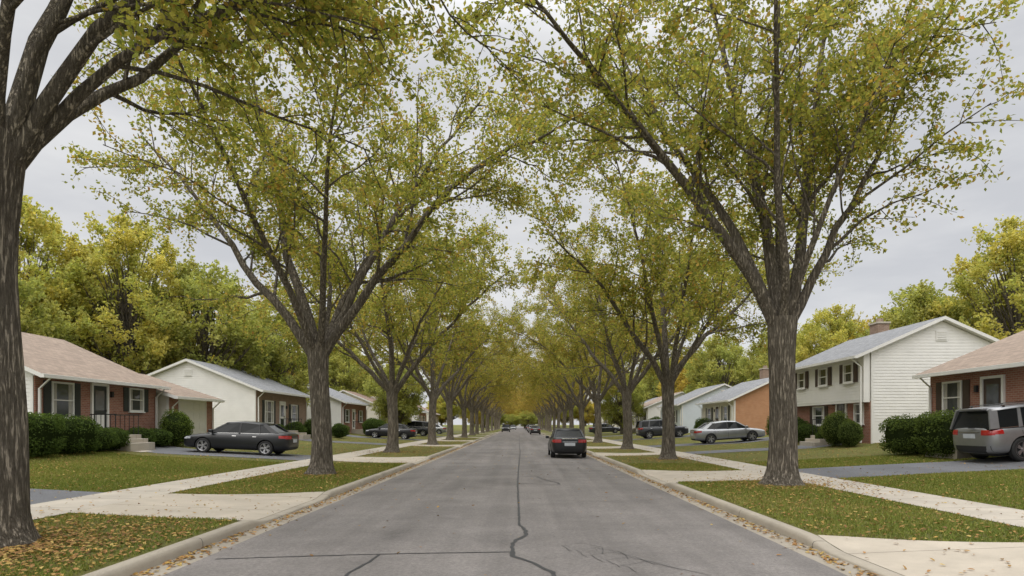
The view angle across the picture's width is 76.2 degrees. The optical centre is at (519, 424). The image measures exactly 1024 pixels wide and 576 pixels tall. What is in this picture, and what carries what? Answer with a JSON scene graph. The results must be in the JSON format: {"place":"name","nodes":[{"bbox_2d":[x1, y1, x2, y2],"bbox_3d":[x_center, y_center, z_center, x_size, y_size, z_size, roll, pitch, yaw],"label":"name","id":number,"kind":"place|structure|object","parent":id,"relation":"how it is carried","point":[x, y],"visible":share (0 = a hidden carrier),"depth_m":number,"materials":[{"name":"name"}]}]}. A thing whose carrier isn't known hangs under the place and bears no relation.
{"place":"outdoors","nodes":[
{"label":"outdoors","id":0,"kind":"place"},
{"bbox_2d":[30,489,103,504],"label":"driveway","id":1,"kind":"structure","parent":0,"point":[41,495],"depth_m":13.87,"materials":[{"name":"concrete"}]},
{"bbox_2d":[148,445,310,459],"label":"driveway","id":2,"kind":"structure","parent":0,"point":[170,450],"depth_m":29.31,"materials":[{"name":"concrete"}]},
{"bbox_2d":[184,421,298,455],"bbox_3d":[-12.829,0.585,30.300,4.882,1.505,2.120,3,0,0],"label":"parked car","id":3,"kind":"object","parent":2,"relation":"on","point":[264,439],"visible":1,"depth_m":29.46,"materials":[{"name":"black paint"}]},
{"bbox_2d":[30,429,490,519],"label":"sidewalk","id":4,"kind":"structure","parent":0,"point":[75,503],"depth_m":15.50,"materials":[{"name":"concrete"}]},
{"bbox_2d":[346,435,420,440],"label":"driveway","id":5,"kind":"structure","parent":0,"point":[380,437],"depth_m":63.10,"materials":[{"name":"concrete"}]},
{"bbox_2d":[365,423,416,438],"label":"parked car","id":6,"kind":"object","parent":5,"relation":"on","point":[406,431],"visible":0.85,"depth_m":62.75,"materials":[{"name":"black paint"}]},
{"bbox_2d":[163,426,846,575],"bbox_3d":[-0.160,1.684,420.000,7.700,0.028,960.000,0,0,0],"label":"road","id":7,"kind":"structure","parent":0,"point":[486,529],"depth_m":10.22,"materials":[{"name":"grey asphalt"}]},
{"bbox_2d":[219,438,706,575],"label":"crack sealer","id":8,"kind":"object","parent":7,"relation":"on","point":[513,552],"visible":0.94,"depth_m":8.45,"materials":[{"name":"black asphalt"}]},
{"bbox_2d":[0,434,1023,575],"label":"fallen leaves","id":9,"kind":"object","parent":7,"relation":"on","point":[36,545],"visible":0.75,"depth_m":10.46,"materials":[{"name":"brown plant"}]},
{"bbox_2d":[546,428,586,456],"bbox_3d":[2.500,0.923,34.606,2.120,1.505,4.882,0,0,0],"label":"parked car","id":10,"kind":"object","parent":7,"relation":"on","point":[567,441],"visible":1,"depth_m":32.30,"materials":[{"name":"black paint"}]},
{"bbox_2d":[0,425,1023,575],"bbox_3d":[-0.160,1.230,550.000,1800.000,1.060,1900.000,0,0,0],"label":"ground","id":11,"kind":"structure","parent":0,"point":[871,450],"depth_m":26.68,"materials":[{"name":"green plant"}]},
{"bbox_2d":[28,411,68,456],"bbox_3d":[-16.706,0.285,21.811,2.267,1.623,2.479,0,0,0],"label":"clipped yew hedge","id":12,"kind":"object","parent":11,"relation":"on","point":[43,440],"visible":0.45,"depth_m":21.97,"materials":[{"name":"green plant"}]},
{"bbox_2d":[18,266,82,346],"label":"background maple tree","id":13,"kind":"object","parent":11,"relation":"on","point":[48,325],"visible":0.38,"depth_m":41.20,"materials":[{"name":"green plant"}]},
{"bbox_2d":[18,195,117,349],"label":"background maple tree","id":14,"kind":"object","parent":11,"relation":"on","point":[33,221],"visible":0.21,"depth_m":45.86,"materials":[{"name":"green plant"}]},
{"bbox_2d":[49,413,102,453],"bbox_3d":[-16.812,0.340,24.116,2.209,1.514,2.149,0,0,0],"label":"clipped yew hedge","id":15,"kind":"object","parent":11,"relation":"on","point":[80,433],"visible":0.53,"depth_m":23.76,"materials":[{"name":"green plant"}]},
{"bbox_2d":[38,374,170,428],"bbox_3d":[-17.712,-0.408,28.350,0.525,2.916,8.740,0,0,0],"label":"gutter and downspouts","id":16,"kind":"object","parent":11,"relation":"on","point":[50,376],"visible":0.79,"depth_m":27.29,"materials":[{"name":"white metal"}]},
{"bbox_2d":[88,427,120,450],"bbox_3d":[-16.732,0.578,25.922,1.589,1.029,1.562,0,0,0],"label":"yew shrub","id":17,"kind":"object","parent":11,"relation":"on","point":[107,436],"visible":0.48,"depth_m":25.73,"materials":[{"name":"green plant"}]},
{"bbox_2d":[104,426,130,449],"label":"yew shrub","id":18,"kind":"object","parent":11,"relation":"on","point":[123,436],"visible":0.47,"depth_m":26.82,"materials":[{"name":"green plant"}]},
{"bbox_2d":[24,209,214,373],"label":"background maple tree","id":19,"kind":"object","parent":11,"relation":"on","point":[121,341],"visible":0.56,"depth_m":46.88,"materials":[{"name":"green plant"}]},
{"bbox_2d":[115,434,154,451],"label":"front steps","id":20,"kind":"structure","parent":11,"relation":"on","point":[137,443],"depth_m":28.02,"materials":[{"name":"concrete"}]},
{"bbox_2d":[149,428,173,446],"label":"yew shrub","id":21,"kind":"object","parent":11,"relation":"on","point":[164,437],"visible":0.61,"depth_m":30.38,"materials":[{"name":"green plant"}]},
{"bbox_2d":[158,408,194,445],"bbox_3d":[-16.727,0.149,31.927,1.641,1.876,1.574,0,0,0],"label":"round shrub","id":22,"kind":"object","parent":11,"relation":"on","point":[176,423],"visible":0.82,"depth_m":31.53,"materials":[{"name":"green plant"}]},
{"bbox_2d":[141,374,224,434],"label":"attached garage","id":23,"kind":"structure","parent":11,"relation":"on","point":[195,407],"depth_m":35.18,"materials":[{"name":"beige"}]},
{"bbox_2d":[178,399,206,434],"bbox_3d":[-17.483,-0.240,35.000,0.057,2.220,2.940,0,0,0],"label":"garage door","id":24,"kind":"structure","parent":23,"relation":"in","point":[196,411],"depth_m":35.36,"materials":[{"name":"paint"}]},
{"bbox_2d":[71,492,322,519],"bbox_3d":[-6.210,1.602,13.000,3.290,0.127,4.597,0,0,0],"label":"driveway apron","id":25,"kind":"object","parent":11,"relation":"on","point":[244,507],"visible":0.98,"depth_m":12.86,"materials":[{"name":"concrete"}]},
{"bbox_2d":[155,362,255,389],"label":"walls","id":26,"kind":"structure","parent":11,"relation":"on","point":[208,371],"depth_m":44.80,"materials":[{"name":"white paint"}]},
{"bbox_2d":[152,363,255,428],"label":"lap boards","id":27,"kind":"object","parent":26,"relation":"attached to","point":[237,405],"visible":0.41,"depth_m":44.79,"materials":[{"name":"white"}]},
{"bbox_2d":[147,359,309,397],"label":"roof","id":28,"kind":"structure","parent":26,"relation":"on","point":[243,377],"depth_m":47.01,"materials":[{"name":"grey"}]},
{"bbox_2d":[256,390,305,424],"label":"front cladding","id":29,"kind":"structure","parent":26,"relation":"attached to","point":[294,400],"depth_m":49.61,"materials":[{"name":"brown brick"}]},
{"bbox_2d":[262,400,275,423],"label":"window","id":30,"kind":"structure","parent":29,"relation":"attached to","point":[268,411],"depth_m":46.90,"materials":[{"name":"white glass"}]},
{"bbox_2d":[133,255,279,379],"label":"background maple tree","id":31,"kind":"object","parent":11,"relation":"on","point":[191,289],"visible":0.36,"depth_m":50.19,"materials":[{"name":"green plant"}]},
{"bbox_2d":[214,298,310,406],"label":"background maple tree","id":32,"kind":"object","parent":11,"relation":"on","point":[279,366],"visible":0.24,"depth_m":56.39,"materials":[{"name":"green plant"}]},
{"bbox_2d":[0,0,566,547],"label":"maple tree","id":33,"kind":"object","parent":11,"relation":"on","point":[30,126],"visible":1,"depth_m":8.98,"materials":[{"name":"green plant"}]},
{"bbox_2d":[306,344,372,396],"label":"background maple tree","id":34,"kind":"object","parent":11,"relation":"on","point":[351,378],"visible":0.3,"depth_m":89.78,"materials":[{"name":"green plant"}]},
{"bbox_2d":[51,0,670,474],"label":"maple tree","id":35,"kind":"object","parent":11,"relation":"on","point":[283,194],"visible":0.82,"depth_m":20.08,"materials":[{"name":"green plant"}]},
{"bbox_2d":[335,456,425,462],"bbox_3d":[-6.210,1.602,29.500,3.290,0.127,5.197,0,0,0],"label":"driveway apron","id":36,"kind":"object","parent":11,"relation":"on","point":[389,459],"visible":0.9,"depth_m":29.71,"materials":[{"name":"concrete"}]},
{"bbox_2d":[202,151,560,452],"bbox_3d":[-6.971,-6.177,35.901,15.655,15.789,15.732,0,0,-45],"label":"maple tree","id":37,"kind":"object","parent":11,"relation":"on","point":[392,386],"visible":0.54,"depth_m":35.50,"materials":[{"name":"green plant"}]},
{"bbox_2d":[362,353,429,424],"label":"background maple tree","id":38,"kind":"object","parent":11,"relation":"on","point":[407,405],"visible":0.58,"depth_m":76.59,"materials":[{"name":"green plant"}]},
{"bbox_2d":[314,219,530,444],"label":"maple tree","id":39,"kind":"object","parent":11,"relation":"on","point":[433,394],"visible":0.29,"depth_m":51.48,"materials":[{"name":"green plant"}]},
{"bbox_2d":[426,391,469,419],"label":"background maple tree","id":40,"kind":"object","parent":11,"relation":"on","point":[442,410],"visible":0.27,"depth_m":252.10,"materials":[{"name":"green plant"}]},
{"bbox_2d":[376,280,555,439],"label":"maple tree","id":41,"kind":"object","parent":11,"relation":"on","point":[450,397],"visible":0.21,"depth_m":65.79,"materials":[{"name":"green plant"}]},
{"bbox_2d":[394,331,539,437],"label":"maple tree","id":42,"kind":"object","parent":11,"relation":"on","point":[463,406],"visible":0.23,"depth_m":79.75,"materials":[{"name":"green plant"}]},
{"bbox_2d":[419,332,539,434],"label":"maple tree","id":43,"kind":"object","parent":11,"relation":"on","point":[472,407],"visible":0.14,"depth_m":93.84,"materials":[{"name":"green plant"}]},
{"bbox_2d":[440,359,524,433],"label":"maple tree","id":44,"kind":"object","parent":11,"relation":"on","point":[476,411],"visible":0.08,"depth_m":106.78,"materials":[{"name":"green plant"}]},
{"bbox_2d":[455,358,518,432],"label":"maple tree","id":45,"kind":"object","parent":11,"relation":"on","point":[483,409],"visible":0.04,"depth_m":120.73,"materials":[{"name":"green plant"}]},
{"bbox_2d":[82,431,902,575],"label":"kerb","id":46,"kind":"structure","parent":11,"relation":"on","point":[149,560],"depth_m":10.00,"materials":[{"name":"concrete"}]},
{"bbox_2d":[504,348,596,427],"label":"maple tree","id":47,"kind":"object","parent":11,"relation":"on","point":[563,409],"visible":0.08,"depth_m":97.57,"materials":[{"name":"green plant"}]},
{"bbox_2d":[517,349,591,427],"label":"maple tree","id":48,"kind":"object","parent":11,"relation":"on","point":[538,398],"visible":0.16,"depth_m":111.49,"materials":[{"name":"green plant"}]},
{"bbox_2d":[510,315,637,427],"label":"maple tree","id":49,"kind":"object","parent":11,"relation":"on","point":[570,405],"visible":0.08,"depth_m":83.63,"materials":[{"name":"green plant"}]},
{"bbox_2d":[491,293,669,435],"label":"maple tree","id":50,"kind":"object","parent":11,"relation":"on","point":[581,405],"visible":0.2,"depth_m":69.79,"materials":[{"name":"green plant"}]},
{"bbox_2d":[498,261,706,442],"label":"maple tree","id":51,"kind":"object","parent":11,"relation":"on","point":[596,398],"visible":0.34,"depth_m":55.35,"materials":[{"name":"green plant"}]},
{"bbox_2d":[600,366,649,433],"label":"background maple tree","id":52,"kind":"object","parent":11,"relation":"on","point":[611,411],"visible":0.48,"depth_m":86.97,"materials":[{"name":"green plant"}]},
{"bbox_2d":[516,196,766,448],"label":"maple tree","id":53,"kind":"object","parent":11,"relation":"on","point":[605,342],"visible":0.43,"depth_m":41.06,"materials":[{"name":"green plant"}]},
{"bbox_2d":[637,360,682,402],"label":"background maple tree","id":54,"kind":"object","parent":11,"relation":"on","point":[651,385],"visible":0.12,"depth_m":109.69,"materials":[{"name":"green plant"}]},
{"bbox_2d":[505,91,844,459],"bbox_3d":[7.248,-5.886,28.352,11.651,15.181,15.328,0,0,31],"label":"maple tree","id":55,"kind":"object","parent":11,"relation":"on","point":[668,375],"visible":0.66,"depth_m":27.41,"materials":[{"name":"green plant"}]},
{"bbox_2d":[655,352,707,395],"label":"background maple tree","id":56,"kind":"object","parent":11,"relation":"on","point":[680,381],"visible":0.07,"depth_m":96.14,"materials":[{"name":"green plant"}]},
{"bbox_2d":[643,470,763,482],"bbox_3d":[5.890,1.602,20.200,3.290,0.127,4.997,0,0,0],"label":"driveway apron","id":57,"kind":"object","parent":11,"relation":"on","point":[671,476],"visible":0.77,"depth_m":20.47,"materials":[{"name":"concrete"}]},
{"bbox_2d":[682,385,728,404],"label":"walls","id":58,"kind":"structure","parent":11,"relation":"on","point":[706,393],"depth_m":70.00,"materials":[{"name":"white"}]},
{"bbox_2d":[658,383,731,406],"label":"roof","id":59,"kind":"structure","parent":58,"relation":"on","point":[689,396],"depth_m":72.22,"materials":[{"name":"grey"}]},
{"bbox_2d":[683,387,728,432],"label":"lap boards","id":60,"kind":"object","parent":58,"relation":"attached to","point":[691,412],"visible":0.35,"depth_m":69.98,"materials":[{"name":"white"}]},
{"bbox_2d":[649,437,768,446],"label":"driveway","id":61,"kind":"structure","parent":11,"relation":"on","point":[742,441],"depth_m":44.83,"materials":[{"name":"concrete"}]},
{"bbox_2d":[690,421,764,443],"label":"parked car","id":62,"kind":"object","parent":61,"relation":"on","point":[710,432],"visible":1,"depth_m":44.36,"materials":[{"name":"silver metal"}]},
{"bbox_2d":[683,333,755,393],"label":"background maple tree","id":63,"kind":"object","parent":11,"relation":"on","point":[715,367],"visible":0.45,"depth_m":82.58,"materials":[{"name":"green plant"}]},
{"bbox_2d":[439,0,1023,486],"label":"maple tree","id":64,"kind":"object","parent":11,"relation":"on","point":[885,50],"visible":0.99,"depth_m":15.86,"materials":[{"name":"green plant"}]},
{"bbox_2d":[734,383,768,434],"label":"walls","id":65,"kind":"structure","parent":11,"relation":"on","point":[752,409],"depth_m":53.00,"materials":[{"name":"orange brick"}]},
{"bbox_2d":[702,400,733,420],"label":"front cladding","id":66,"kind":"structure","parent":65,"relation":"attached to","point":[705,406],"depth_m":58.16,"materials":[{"name":"beige"}]},
{"bbox_2d":[699,378,768,404],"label":"roof","id":67,"kind":"structure","parent":65,"relation":"on","point":[736,391],"depth_m":56.47,"materials":[{"name":"grey"}]},
{"bbox_2d":[684,444,841,453],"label":"driveway","id":68,"kind":"structure","parent":11,"relation":"on","point":[739,450],"depth_m":34.57,"materials":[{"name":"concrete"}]},
{"bbox_2d":[735,329,800,381],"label":"background maple tree","id":69,"kind":"object","parent":11,"relation":"on","point":[761,361],"visible":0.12,"depth_m":71.91,"materials":[{"name":"green plant"}]},
{"bbox_2d":[798,423,819,441],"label":"yew shrub","id":70,"kind":"object","parent":11,"relation":"on","point":[804,431],"visible":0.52,"depth_m":36.83,"materials":[{"name":"green plant"}]},
{"bbox_2d":[795,355,861,442],"bbox_3d":[16.765,-1.247,36.850,0.570,4.294,9.540,0,0,0],"label":"gutter and downspouts","id":71,"kind":"object","parent":11,"relation":"on","point":[830,361],"visible":0.53,"depth_m":32.52,"materials":[{"name":"white metal"}]},
{"bbox_2d":[795,301,869,363],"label":"background maple tree","id":72,"kind":"object","parent":11,"relation":"on","point":[843,325],"visible":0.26,"depth_m":58.77,"materials":[{"name":"green plant"}]},
{"bbox_2d":[818,410,850,446],"bbox_3d":[16.023,0.210,33.003,1.688,1.853,1.669,0,0,0],"label":"round shrub","id":73,"kind":"object","parent":11,"relation":"on","point":[830,424],"visible":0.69,"depth_m":32.68,"materials":[{"name":"green plant"}]},
{"bbox_2d":[837,419,863,446],"bbox_3d":[16.145,0.423,31.776,1.226,1.407,1.210,0,0,-43],"label":"yew shrub","id":74,"kind":"object","parent":11,"relation":"on","point":[850,433],"visible":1,"depth_m":31.45,"materials":[{"name":"green plant"}]},
{"bbox_2d":[878,413,923,454],"bbox_3d":[15.491,0.376,25.615,2.320,1.639,2.087,0,0,0],"label":"clipped yew hedge","id":75,"kind":"object","parent":11,"relation":"on","point":[898,431],"visible":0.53,"depth_m":25.19,"materials":[{"name":"green plant"}]},
{"bbox_2d":[818,535,1023,575],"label":"driveway apron","id":76,"kind":"object","parent":11,"relation":"on","point":[980,558],"visible":1,"depth_m":8.10,"materials":[{"name":"concrete"}]},
{"bbox_2d":[854,279,996,337],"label":"background maple tree","id":77,"kind":"object","parent":11,"relation":"on","point":[911,312],"visible":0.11,"depth_m":52.60,"materials":[{"name":"green plant"}]},
{"bbox_2d":[870,321,991,400],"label":"walls","id":78,"kind":"structure","parent":11,"relation":"on","point":[938,323],"depth_m":32.40,"materials":[{"name":"white"}]},
{"bbox_2d":[797,353,870,443],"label":"front cladding","id":79,"kind":"structure","parent":78,"relation":"attached to","point":[803,411],"depth_m":32.80,"materials":[{"name":"red brick"}]},
{"bbox_2d":[810,406,827,425],"bbox_3d":[17.344,-0.475,37.900,0.098,1.150,2.270,0,0,0],"label":"window","id":80,"kind":"structure","parent":79,"relation":"attached to","point":[818,412],"depth_m":37.92,"materials":[{"name":"white glass"}]},
{"bbox_2d":[795,325,990,442],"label":"lap boards","id":81,"kind":"object","parent":78,"relation":"attached to","point":[898,390],"visible":0.5,"depth_m":32.39,"materials":[{"name":"white"}]},
{"bbox_2d":[815,367,831,387],"bbox_3d":[16.999,-2.625,36.600,0.098,1.050,1.920,0,0,0],"label":"window","id":82,"kind":"structure","parent":81,"relation":"attached to","point":[823,377],"depth_m":36.56,"materials":[{"name":"white glass"}]},
{"bbox_2d":[839,362,857,384],"bbox_3d":[16.999,-2.625,33.800,0.098,1.050,1.820,0,0,0],"label":"window","id":83,"kind":"structure","parent":81,"relation":"attached to","point":[848,373],"depth_m":33.78,"materials":[{"name":"white glass"}]},
{"bbox_2d":[795,316,998,369],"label":"roof","id":84,"kind":"structure","parent":78,"relation":"on","point":[861,346],"depth_m":33.99,"materials":[{"name":"grey"}]},
{"bbox_2d":[868,318,890,334],"bbox_3d":[21.790,-5.025,39.500,0.820,2.750,1.020,0,0,0],"label":"chimney","id":85,"kind":"object","parent":84,"relation":"on","point":[879,325],"visible":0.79,"depth_m":39.05,"materials":[{"name":"brown brick"}]},
{"bbox_2d":[871,331,947,443],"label":"trim","id":86,"kind":"structure","parent":78,"relation":"attached to","point":[941,335],"depth_m":32.35,"materials":[{"name":"paint"}]},
{"bbox_2d":[911,407,967,457],"bbox_3d":[15.676,0.278,23.426,2.624,1.808,2.324,0,0,0],"label":"clipped yew hedge","id":87,"kind":"object","parent":11,"relation":"on","point":[936,433],"visible":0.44,"depth_m":23.06,"materials":[{"name":"green plant"}]},
{"bbox_2d":[916,214,1023,339],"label":"background maple tree","id":88,"kind":"object","parent":11,"relation":"on","point":[999,304],"visible":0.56,"depth_m":49.49,"materials":[{"name":"green plant"}]},
{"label":"walls","id":89,"kind":"object","parent":11,"relation":"on","visible":0},
{"bbox_2d":[21,332,167,389],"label":"roof","id":90,"kind":"structure","parent":89,"relation":"on","point":[48,355],"depth_m":28.90,"materials":[{"name":"beige"}]},
{"bbox_2d":[34,375,155,429],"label":"front cladding","id":91,"kind":"structure","parent":89,"relation":"attached to","point":[147,420],"depth_m":29.22,"materials":[{"name":"red brick"}]},
{"bbox_2d":[43,380,80,418],"bbox_3d":[-17.964,-0.925,25.750,0.098,1.500,2.070,0,0,0],"label":"window","id":92,"kind":"structure","parent":91,"relation":"attached to","point":[63,398],"depth_m":25.74,"materials":[{"name":"white glass"}]},
{"bbox_2d":[90,383,108,427],"bbox_3d":[-17.968,-0.665,28.000,0.087,2.170,1.160,0,0,0],"label":"door","id":93,"kind":"structure","parent":91,"relation":"attached to","point":[99,398],"depth_m":28.04,"materials":[{"name":"paint"}]},
{"bbox_2d":[123,387,148,412],"bbox_3d":[-17.964,-1.125,30.700,0.098,1.150,1.970,0,0,0],"label":"window","id":94,"kind":"structure","parent":91,"relation":"attached to","point":[135,400],"depth_m":30.64,"materials":[{"name":"white glass"}]},
{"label":"walls","id":95,"kind":"object","parent":11,"relation":"on","visible":0},
{"bbox_2d":[912,362,1023,413],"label":"gutter and downspouts","id":96,"kind":"object","parent":95,"relation":"attached to","point":[993,367],"visible":0.71,"depth_m":24.20,"materials":[{"name":"white metal"}]},
{"bbox_2d":[916,330,1023,378],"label":"roof","id":97,"kind":"structure","parent":95,"relation":"on","point":[1008,350],"depth_m":25.25,"materials":[{"name":"beige"}]},
{"bbox_2d":[930,366,1023,414],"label":"front cladding","id":98,"kind":"structure","parent":95,"relation":"attached to","point":[1014,384],"depth_m":23.70,"materials":[{"name":"red brick"}]},
{"bbox_2d":[936,379,969,414],"bbox_3d":[16.944,-1.025,25.600,0.098,1.350,1.970,0,0,0],"label":"window","id":99,"kind":"structure","parent":98,"relation":"attached to","point":[950,395],"depth_m":25.53,"materials":[{"name":"white glass"}]},
{"bbox_2d":[980,374,1004,406],"bbox_3d":[16.948,-0.665,23.400,0.087,2.170,1.160,0,0,0],"label":"door","id":100,"kind":"structure","parent":98,"relation":"attached to","point":[992,389],"depth_m":23.39,"materials":[{"name":"white glass"}]},
{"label":"walls","id":101,"kind":"object","parent":11,"relation":"on","visible":0},
{"bbox_2d":[307,389,340,425],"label":"lap boards","id":102,"kind":"object","parent":101,"relation":"attached to","point":[335,411],"visible":0.18,"depth_m":65.98,"materials":[{"name":"white"}]},
{"bbox_2d":[307,386,368,404],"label":"roof","id":103,"kind":"structure","parent":101,"relation":"on","point":[339,396],"depth_m":71.31,"materials":[{"name":"grey"}]},
{"bbox_2d":[341,402,365,432],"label":"front cladding","id":104,"kind":"structure","parent":101,"relation":"attached to","point":[350,407],"depth_m":70.66,"materials":[{"name":"red brick"}]},
{"bbox_2d":[0,0,1023,424],"label":"sky","id":105,"kind":"structure","parent":0,"point":[931,246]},
{"bbox_2d":[613,435,689,440],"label":"driveway","id":106,"kind":"structure","parent":0,"point":[653,438],"depth_m":61.60,"materials":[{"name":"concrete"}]},
{"bbox_2d":[635,419,688,438],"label":"parked suv","id":107,"kind":"object","parent":106,"relation":"on","point":[649,429],"visible":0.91,"depth_m":61.73,"materials":[{"name":"grey paint"}]},
{"bbox_2d":[552,430,1023,526],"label":"sidewalk","id":108,"kind":"structure","parent":0,"point":[1011,516],"depth_m":13.98,"materials":[{"name":"concrete"}]},
{"bbox_2d":[799,455,1023,477],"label":"driveway","id":109,"kind":"structure","parent":0,"point":[1005,462],"depth_m":20.21,"materials":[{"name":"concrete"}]},
{"bbox_2d":[950,401,1023,460],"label":"parked suv","id":110,"kind":"object","parent":109,"relation":"on","point":[983,432],"visible":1,"depth_m":20.39,"materials":[{"name":"grey metal"}]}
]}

